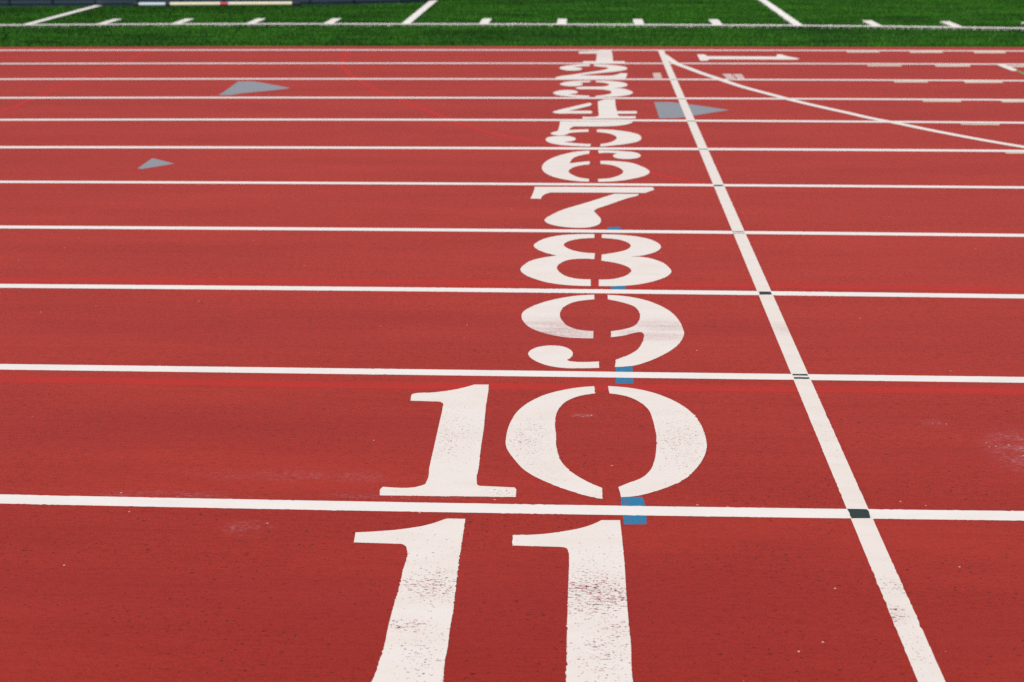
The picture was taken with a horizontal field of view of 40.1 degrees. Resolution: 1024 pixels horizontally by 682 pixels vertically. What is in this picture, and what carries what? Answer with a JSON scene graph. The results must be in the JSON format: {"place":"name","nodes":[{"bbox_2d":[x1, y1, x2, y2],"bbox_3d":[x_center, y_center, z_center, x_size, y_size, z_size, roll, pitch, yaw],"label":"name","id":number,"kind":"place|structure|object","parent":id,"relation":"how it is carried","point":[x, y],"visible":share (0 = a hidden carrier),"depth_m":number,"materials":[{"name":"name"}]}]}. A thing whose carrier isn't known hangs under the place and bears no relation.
{"place":"outdoors","nodes":[
{"label":"outdoors","id":0,"kind":"place"},
{"bbox_2d":[0,46,1023,681],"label":"track","id":1,"kind":"structure","parent":0,"point":[150,594],"depth_m":5.12,"materials":[{"name":"red rubber"}]},
{"bbox_2d":[0,51,148,112],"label":"faded line","id":2,"kind":"object","parent":1,"relation":"on","point":[65,84],"visible":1,"depth_m":11.86,"materials":[{"name":"red paint"}]},
{"bbox_2d":[137,158,173,168],"bbox_3d":[-2.151,-1.082,8.561,0.186,0.001,0.332,1,18,3],"label":"grey arrow","id":3,"kind":"object","parent":1,"relation":"on","point":[152,162],"visible":1,"depth_m":8.56,"materials":[{"name":"paint"}]},
{"bbox_2d":[220,81,287,94],"bbox_3d":[-2.094,-2.091,11.602,0.528,0.001,0.807,1,18,3],"label":"grey arrow","id":4,"kind":"object","parent":1,"relation":"on","point":[239,87],"visible":1,"depth_m":11.63,"materials":[{"name":"paint"}]},
{"bbox_2d":[354,519,632,681],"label":"lane number","id":5,"kind":"object","parent":1,"relation":"on","point":[598,642],"visible":1,"depth_m":3.37,"materials":[{"name":"paint"}]},
{"bbox_2d":[0,49,1010,50],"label":"lane line","id":6,"kind":"object","parent":1,"relation":"on","point":[617,50],"visible":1,"depth_m":13.96,"materials":[{"name":"paint"}]},
{"bbox_2d":[0,494,1023,520],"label":"lane line","id":7,"kind":"object","parent":1,"relation":"on","point":[519,508],"visible":1,"depth_m":3.87,"materials":[{"name":"paint"}]},
{"bbox_2d":[0,376,1023,394],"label":"red stripe","id":8,"kind":"object","parent":1,"relation":"on","point":[529,386],"visible":1,"depth_m":4.80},
{"bbox_2d":[0,364,1023,382],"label":"lane line","id":9,"kind":"object","parent":1,"relation":"on","point":[510,373],"visible":1,"depth_m":4.92,"materials":[{"name":"paint"}]},
{"bbox_2d":[0,277,1023,291],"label":"red stripe","id":10,"kind":"object","parent":1,"relation":"on","point":[502,283],"visible":1,"depth_m":6.02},
{"bbox_2d":[0,284,1023,297],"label":"lane line","id":11,"kind":"object","parent":1,"relation":"on","point":[711,292],"visible":1,"depth_m":5.91,"materials":[{"name":"paint"}]},
{"bbox_2d":[0,225,1023,236],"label":"lane line","id":12,"kind":"object","parent":1,"relation":"on","point":[522,230],"visible":1,"depth_m":6.90,"materials":[{"name":"paint"}]},
{"bbox_2d":[0,181,1023,188],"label":"lane line","id":13,"kind":"object","parent":1,"relation":"on","point":[594,184],"visible":1,"depth_m":7.94,"materials":[{"name":"paint"}]},
{"bbox_2d":[0,146,1023,151],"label":"lane line","id":14,"kind":"object","parent":1,"relation":"on","point":[587,148],"visible":1,"depth_m":8.99,"materials":[{"name":"paint"}]},
{"bbox_2d":[0,119,1023,123],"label":"lane line","id":15,"kind":"object","parent":1,"relation":"on","point":[544,120],"visible":1,"depth_m":10.01,"materials":[{"name":"paint"}]},
{"bbox_2d":[0,78,1023,80],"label":"lane line","id":16,"kind":"object","parent":1,"relation":"on","point":[485,79],"visible":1,"depth_m":12.07,"materials":[{"name":"paint"}]},
{"bbox_2d":[0,97,1023,99],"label":"lane line","id":17,"kind":"object","parent":1,"relation":"on","point":[541,98],"visible":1,"depth_m":11.01,"materials":[{"name":"paint"}]},
{"bbox_2d":[0,63,1023,64],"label":"lane line","id":18,"kind":"object","parent":1,"relation":"on","point":[504,63],"visible":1,"depth_m":13.05,"materials":[{"name":"paint"}]},
{"bbox_2d":[339,50,713,187],"bbox_3d":[-0.513,-1.849,10.851,0.651,0.001,7.159,-8,20,-21],"label":"faded line","id":19,"kind":"object","parent":1,"relation":"on","point":[344,67],"visible":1,"depth_m":9.88,"materials":[{"name":"paint"}]},
{"bbox_2d":[380,384,706,498],"bbox_3d":[0.122,0.296,4.366,0.957,0.001,0.917,1,18,3],"label":"lane number","id":20,"kind":"object","parent":1,"relation":"on","point":[681,446],"visible":1,"depth_m":4.30,"materials":[{"name":"paint"}]},
{"bbox_2d":[556,64,626,77],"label":"lane number","id":21,"kind":"object","parent":1,"relation":"on","point":[612,68],"visible":1,"depth_m":12.48,"materials":[{"name":"paint"}]},
{"bbox_2d":[530,187,653,227],"bbox_3d":[0.429,-0.711,7.400,0.677,0.001,0.965,1,18,3],"label":"lane number","id":22,"kind":"object","parent":1,"relation":"on","point":[584,215],"visible":1,"depth_m":7.46,"materials":[{"name":"paint"}]},
{"bbox_2d":[553,81,632,96],"bbox_3d":[0.661,-2.064,11.479,0.638,0.001,0.938,1,18,3],"label":"lane number","id":23,"kind":"object","parent":1,"relation":"on","point":[614,88],"visible":1,"depth_m":11.42,"materials":[{"name":"paint"}]},
{"bbox_2d":[546,121,640,146],"bbox_3d":[0.551,-1.405,9.491,0.635,0.001,0.986,1,18,3],"label":"lane number","id":24,"kind":"object","parent":1,"relation":"on","point":[624,137],"visible":1,"depth_m":9.48,"materials":[{"name":"paint"}]},
{"bbox_2d":[553,99,636,118],"bbox_3d":[0.617,-1.737,10.493,0.621,0.001,0.930,1,18,3],"label":"lane number","id":25,"kind":"object","parent":1,"relation":"on","point":[607,109],"visible":1,"depth_m":10.36,"materials":[{"name":"paint"}]},
{"bbox_2d":[520,234,670,285],"bbox_3d":[0.379,-0.377,6.391,0.665,0.001,0.912,1,18,3],"label":"lane number","id":26,"kind":"object","parent":1,"relation":"on","point":[643,270],"visible":1,"depth_m":6.33,"materials":[{"name":"paint"}]},
{"bbox_2d":[542,150,649,181],"bbox_3d":[0.501,-1.058,8.447,0.637,0.001,0.966,1,18,3],"label":"lane number","id":27,"kind":"object","parent":1,"relation":"on","point":[560,166],"visible":1,"depth_m":8.41,"materials":[{"name":"paint"}]},
{"bbox_2d":[579,50,624,63],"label":"lane number","id":28,"kind":"object","parent":1,"relation":"on","point":[604,56],"visible":1,"depth_m":13.36,"materials":[{"name":"paint"}]},
{"bbox_2d":[522,295,683,367],"bbox_3d":[0.344,-0.047,5.398,0.628,0.001,0.922,1,18,3],"label":"lane number","id":29,"kind":"object","parent":1,"relation":"on","point":[659,327],"visible":1,"depth_m":5.37,"materials":[{"name":"paint"}]},
{"bbox_2d":[607,227,620,229],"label":"blue mark","id":30,"kind":"object","parent":1,"relation":"on","point":[614,228],"visible":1,"depth_m":6.93,"materials":[{"name":"paint"}]},
{"bbox_2d":[610,286,625,289],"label":"blue mark","id":31,"kind":"object","parent":1,"relation":"on","point":[619,287],"visible":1,"depth_m":5.94,"materials":[{"name":"paint"}]},
{"bbox_2d":[616,366,632,383],"bbox_3d":[0.392,0.118,4.901,0.063,0.001,0.184,1,18,3],"label":"blue mark","id":32,"kind":"object","parent":1,"relation":"on","point":[624,380],"visible":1,"depth_m":4.87,"materials":[{"name":"paint"}]},
{"bbox_2d":[621,497,646,523],"bbox_3d":[0.334,0.465,3.855,0.068,0.001,0.178,1,18,3],"label":"blue mark","id":33,"kind":"object","parent":1,"relation":"on","point":[633,501],"visible":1,"depth_m":3.88,"materials":[{"name":"paint"}]},
{"bbox_2d":[653,73,661,77],"bbox_3d":[1.263,-2.308,12.206,0.074,0.001,0.364,1,18,3],"label":"faded stencil","id":34,"kind":"object","parent":1,"relation":"on","point":[657,75],"visible":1,"depth_m":12.21,"materials":[{"name":"paint"}]},
{"bbox_2d":[654,102,726,117],"bbox_3d":[1.342,-1.715,10.419,0.537,0.001,0.760,1,18,3],"label":"grey arrow","id":35,"kind":"object","parent":1,"relation":"on","point":[669,110],"visible":1,"depth_m":10.43,"materials":[{"name":"paint"}]},
{"bbox_2d":[722,74,743,79],"bbox_3d":[1.914,-2.278,12.107,0.173,0.001,0.390,1,18,3],"label":"faded stencil","id":36,"kind":"object","parent":1,"relation":"on","point":[731,77],"visible":1,"depth_m":12.12,"materials":[{"name":"paint"}]},
{"bbox_2d":[697,54,799,60],"bbox_3d":[2.252,-2.702,13.380,0.950,0.001,0.500,1,18,3],"label":"white arrow","id":37,"kind":"object","parent":1,"relation":"on","point":[703,57],"visible":1,"depth_m":13.38,"materials":[{"name":"paint"}]},
{"bbox_2d":[658,50,944,681],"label":"finish line","id":38,"kind":"object","parent":1,"relation":"on","point":[921,658],"visible":1,"depth_m":4.19,"materials":[{"name":"paint"}]},
{"bbox_2d":[666,55,1023,147],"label":"curved start line","id":39,"kind":"object","parent":1,"relation":"on","point":[671,60],"visible":1,"depth_m":10.44,"materials":[{"name":"paint"}]},
{"bbox_2d":[847,51,878,51],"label":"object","id":40,"kind":"object","parent":1,"relation":"on","point":[862,51],"visible":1,"depth_m":13.79,"materials":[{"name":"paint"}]},
{"bbox_2d":[867,65,901,65],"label":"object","id":41,"kind":"object","parent":1,"relation":"on","point":[884,65],"visible":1,"depth_m":12.77,"materials":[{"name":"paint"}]},
{"bbox_2d":[894,81,927,81],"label":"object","id":42,"kind":"object","parent":1,"relation":"on","point":[910,81],"visible":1,"depth_m":11.78,"materials":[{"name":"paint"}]},
{"bbox_2d":[910,51,942,52],"bbox_3d":[4.052,-2.826,13.727,0.334,0.001,0.133,1,18,3],"label":"lane marking","id":43,"kind":"object","parent":1,"relation":"on","point":[926,52],"visible":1,"depth_m":13.69,"materials":[{"name":"paint"}]},
{"bbox_2d":[922,100,960,101],"bbox_3d":[3.297,-1.839,10.759,0.295,0.001,0.075,1,18,3],"label":"lane marking","id":44,"kind":"object","parent":1,"relation":"on","point":[941,100],"visible":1,"depth_m":10.78,"materials":[{"name":"paint"}]},
{"bbox_2d":[935,65,970,66],"bbox_3d":[4.002,-2.499,12.740,0.333,0.001,0.141,1,18,3],"label":"lane marking","id":45,"kind":"object","parent":1,"relation":"on","point":[952,65],"visible":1,"depth_m":12.72,"materials":[{"name":"paint"}]},
{"bbox_2d":[961,124,999,124],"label":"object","id":46,"kind":"object","parent":1,"relation":"on","point":[980,124],"visible":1,"depth_m":9.75,"materials":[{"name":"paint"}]},
{"bbox_2d":[964,81,1002,82],"bbox_3d":[3.943,-2.167,11.741,0.334,0.001,0.132,1,18,3],"label":"lane marking","id":47,"kind":"object","parent":1,"relation":"on","point":[983,81],"visible":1,"depth_m":11.73,"materials":[{"name":"paint"}]},
{"bbox_2d":[973,51,1005,52],"bbox_3d":[4.658,-2.814,13.680,0.329,0.001,0.144,1,18,3],"label":"lane marking","id":48,"kind":"object","parent":1,"relation":"on","point":[989,51],"visible":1,"depth_m":13.70,"materials":[{"name":"paint"}]},
{"bbox_2d":[996,64,1023,73],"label":"slanting line","id":49,"kind":"object","parent":1,"relation":"on","point":[1008,67],"visible":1,"depth_m":12.53,"materials":[{"name":"paint"}]},
{"bbox_2d":[1000,100,1023,101],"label":"lane marking","id":50,"kind":"object","parent":1,"relation":"on","point":[1012,100],"visible":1,"depth_m":10.77,"materials":[{"name":"paint"}]},
{"bbox_2d":[1005,152,1023,153],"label":"lane marking","id":51,"kind":"object","parent":1,"relation":"on","point":[1015,152],"visible":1,"depth_m":8.76,"materials":[{"name":"paint"}]},
{"bbox_2d":[1008,65,1023,66],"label":"lane marking","id":52,"kind":"object","parent":1,"relation":"on","point":[1016,65],"visible":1,"depth_m":12.73,"materials":[{"name":"paint"}]},
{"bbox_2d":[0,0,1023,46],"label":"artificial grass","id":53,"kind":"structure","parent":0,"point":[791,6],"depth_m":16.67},
{"bbox_2d":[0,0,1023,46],"bbox_3d":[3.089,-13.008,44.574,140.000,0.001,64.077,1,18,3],"label":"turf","id":54,"kind":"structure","parent":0,"point":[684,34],"depth_m":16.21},
{"bbox_2d":[26,5,101,25],"bbox_3d":[-5.754,-4.205,18.076,0.118,0.047,2.600,1,18,3],"label":"yard line","id":55,"kind":"object","parent":54,"relation":"on","point":[62,15],"visible":0.73,"depth_m":17.97,"materials":[{"name":"white paint"}]},
{"bbox_2d":[98,19,120,23],"bbox_3d":[-4.916,-3.903,17.149,0.124,0.048,0.630,1,18,3],"label":"hash mark","id":56,"kind":"object","parent":54,"relation":"on","point":[111,21],"visible":0.7,"depth_m":17.14,"materials":[{"name":"white paint"}]},
{"bbox_2d":[173,18,192,23],"bbox_3d":[-4.015,-3.902,17.141,0.125,0.044,0.625,1,18,3],"label":"hash mark","id":57,"kind":"object","parent":54,"relation":"on","point":[183,21],"visible":0.73,"depth_m":17.09,"materials":[{"name":"white paint"}]},
{"bbox_2d":[133,1,300,8],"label":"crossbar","id":58,"kind":"object","parent":54,"relation":"on","point":[296,4],"visible":1,"depth_m":18.98,"materials":[{"name":"white metal"}]},
{"bbox_2d":[0,0,438,7],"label":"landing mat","id":59,"kind":"object","parent":54,"relation":"on","point":[48,3],"visible":0.69,"depth_m":19.31,"materials":[{"name":"fabric"}]},
{"bbox_2d":[248,18,265,22],"bbox_3d":[-3.120,-3.901,17.123,0.126,0.044,0.629,1,18,3],"label":"hash mark","id":60,"kind":"object","parent":54,"relation":"on","point":[257,20],"visible":0.71,"depth_m":17.16,"materials":[{"name":"white paint"}]},
{"bbox_2d":[325,17,340,24],"bbox_3d":[-2.181,-3.889,17.075,0.125,0.043,0.634,1,18,3],"label":"hash mark","id":61,"kind":"object","parent":54,"relation":"on","point":[334,20],"visible":0.8,"depth_m":17.12,"materials":[{"name":"white paint"}]},
{"bbox_2d":[403,0,437,23],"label":"yard line","id":62,"kind":"object","parent":54,"relation":"on","point":[416,14],"visible":0.91,"depth_m":18.07,"materials":[{"name":"white paint"}]},
{"bbox_2d":[479,18,491,23],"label":"hash mark","id":63,"kind":"object","parent":54,"relation":"on","point":[486,20],"visible":0.78,"depth_m":16.96,"materials":[{"name":"white paint"}]},
{"bbox_2d":[0,22,1023,30],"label":"sideline","id":64,"kind":"object","parent":54,"relation":"on","point":[489,24],"visible":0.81,"depth_m":16.56,"materials":[{"name":"white paint"}]},
{"bbox_2d":[557,18,566,23],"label":"hash mark","id":65,"kind":"object","parent":54,"relation":"on","point":[560,21],"visible":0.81,"depth_m":16.87,"materials":[{"name":"white paint"}]},
{"bbox_2d":[633,18,643,23],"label":"hash mark","id":66,"kind":"object","parent":54,"relation":"on","point":[637,21],"visible":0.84,"depth_m":16.82,"materials":[{"name":"white paint"}]},
{"bbox_2d":[709,19,721,24],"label":"hash mark","id":67,"kind":"object","parent":54,"relation":"on","point":[715,21],"visible":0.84,"depth_m":16.78,"materials":[{"name":"white paint"}]},
{"bbox_2d":[759,0,800,26],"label":"yard line","id":68,"kind":"object","parent":54,"relation":"on","point":[781,13],"visible":0.89,"depth_m":17.82,"materials":[{"name":"white paint"}]},
{"bbox_2d":[862,20,881,25],"bbox_3d":[4.233,-3.735,16.511,0.126,0.044,0.636,1,18,3],"label":"hash mark","id":69,"kind":"object","parent":54,"relation":"on","point":[872,23],"visible":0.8,"depth_m":16.48,"materials":[{"name":"white paint"}]},
{"bbox_2d":[940,21,960,26],"bbox_3d":[5.116,-3.689,16.359,0.125,0.044,0.636,1,18,3],"label":"hash mark","id":70,"kind":"object","parent":54,"relation":"on","point":[948,24],"visible":0.77,"depth_m":16.42,"materials":[{"name":"white paint"}]}
]}

